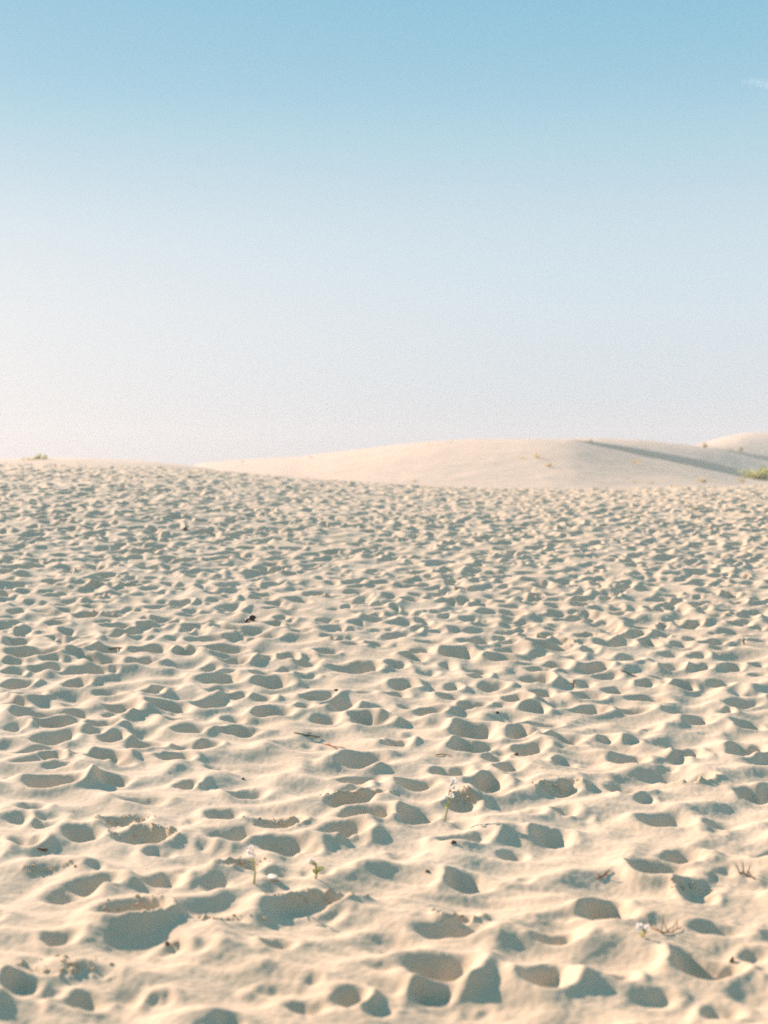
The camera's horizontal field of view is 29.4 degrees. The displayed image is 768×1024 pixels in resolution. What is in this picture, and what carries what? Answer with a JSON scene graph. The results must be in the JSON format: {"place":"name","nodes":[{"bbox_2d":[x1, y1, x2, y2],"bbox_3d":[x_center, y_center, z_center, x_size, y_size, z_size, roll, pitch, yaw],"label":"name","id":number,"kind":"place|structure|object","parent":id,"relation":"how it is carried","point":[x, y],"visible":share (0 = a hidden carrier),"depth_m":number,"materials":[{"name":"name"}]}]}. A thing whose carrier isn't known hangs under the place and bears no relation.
{"place":"outdoors","nodes":[
{"label":"outdoors","id":0,"kind":"place"},
{"bbox_2d":[0,458,214,470],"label":"dune","id":1,"kind":"structure","parent":0,"point":[94,461],"depth_m":49.31,"materials":[{"name":"beige sand"}]},
{"bbox_2d":[33,453,47,458],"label":"dune shrub","id":2,"kind":"object","parent":1,"relation":"on","point":[39,457],"visible":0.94,"depth_m":49.91,"materials":[{"name":"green plant"}]},
{"bbox_2d":[0,462,767,1023],"bbox_3d":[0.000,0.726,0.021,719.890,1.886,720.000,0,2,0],"label":"sand ground","id":3,"kind":"structure","parent":0,"point":[418,628],"depth_m":8.19,"materials":[{"name":"beige sand"}]},
{"bbox_2d":[245,615,255,622],"bbox_3d":[-1.140,0.914,12.509,0.097,0.067,0.045,0,2,-14],"label":"driftwood scrap","id":4,"kind":"object","parent":3,"relation":"on","point":[251,617],"visible":1,"depth_m":12.50,"materials":[{"name":"wood"}]},
{"bbox_2d":[246,845,255,883],"bbox_3d":[-0.486,1.323,5.433,0.050,0.179,0.029,-1,2,-29],"label":"flowering plant","id":5,"kind":"object","parent":3,"relation":"on","point":[249,852],"visible":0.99,"depth_m":5.43,"materials":[{"name":"white plant"}]},
{"bbox_2d":[268,874,277,879],"bbox_3d":[-0.417,1.372,5.502,0.031,0.015,0.076,-16,7,-19],"label":"shell fragment","id":6,"kind":"object","parent":3,"relation":"on","point":[272,876],"visible":1,"depth_m":5.49,"materials":[{"name":"white"}]},
{"bbox_2d":[294,732,318,736],"bbox_3d":[-0.458,1.322,8.677,0.159,0.033,0.039,0,2,8],"label":"dry twig","id":7,"kind":"object","parent":3,"relation":"on","point":[306,735],"visible":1,"depth_m":8.67,"materials":[{"name":"wood"}]},
{"bbox_2d":[308,858,323,878],"bbox_3d":[-0.254,1.359,5.522,0.053,0.113,0.056,1,2,40],"label":"flowering plant","id":8,"kind":"object","parent":3,"relation":"on","point":[316,870],"visible":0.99,"depth_m":5.52,"materials":[{"name":"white plant"}]},
{"bbox_2d":[17,777,712,973],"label":"sand crumbs","id":9,"kind":"object","parent":3,"relation":"on","point":[74,963],"visible":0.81,"depth_m":5.30,"materials":[{"name":"brown sand"}]},
{"bbox_2d":[443,778,458,821],"bbox_3d":[0.302,1.315,6.611,0.072,0.222,0.043,-1,2,-35],"label":"flowering plant","id":10,"kind":"object","parent":3,"relation":"on","point":[453,782],"visible":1,"depth_m":6.61,"materials":[{"name":"white plant"}]},
{"bbox_2d":[636,923,649,936],"bbox_3d":[0.851,1.387,4.791,0.042,0.078,0.037,-1,2,-26],"label":"flowering plant","id":11,"kind":"object","parent":3,"relation":"on","point":[639,926],"visible":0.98,"depth_m":4.79,"materials":[{"name":"white plant"}]},
{"bbox_2d":[647,915,681,932],"bbox_3d":[0.928,1.377,4.906,0.122,0.061,0.090,1,2,25],"label":"withered stem","id":12,"kind":"object","parent":3,"relation":"on","point":[668,931],"visible":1,"depth_m":4.89,"materials":[{"name":"brown plant"}]},
{"bbox_2d":[736,861,753,878],"bbox_3d":[1.413,1.389,5.678,0.037,0.047,0.112,-1,2,-24],"label":"withered stem","id":13,"kind":"object","parent":3,"relation":"on","point":[743,871],"visible":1,"depth_m":5.69,"materials":[{"name":"brown plant"}]},
{"bbox_2d":[0,0,767,465],"label":"sky","id":14,"kind":"structure","parent":0,"point":[230,229],"materials":[{"name":"blue"}]},
{"bbox_2d":[194,439,767,488],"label":"dune","id":15,"kind":"structure","parent":0,"point":[493,463],"depth_m":71.78,"materials":[{"name":"beige sand"}]},
{"bbox_2d":[738,466,767,480],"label":"dune shrub","id":16,"kind":"object","parent":15,"relation":"on","point":[757,475],"visible":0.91,"depth_m":117.53,"materials":[{"name":"green plant"}]},
{"bbox_2d":[559,438,767,476],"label":"dune","id":17,"kind":"structure","parent":0,"point":[722,461],"depth_m":123.92,"materials":[{"name":"beige sand"}]},
{"bbox_2d":[692,432,767,460],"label":"dune","id":18,"kind":"structure","parent":0,"point":[754,444],"depth_m":191.75,"materials":[{"name":"beige sand"}]}
]}

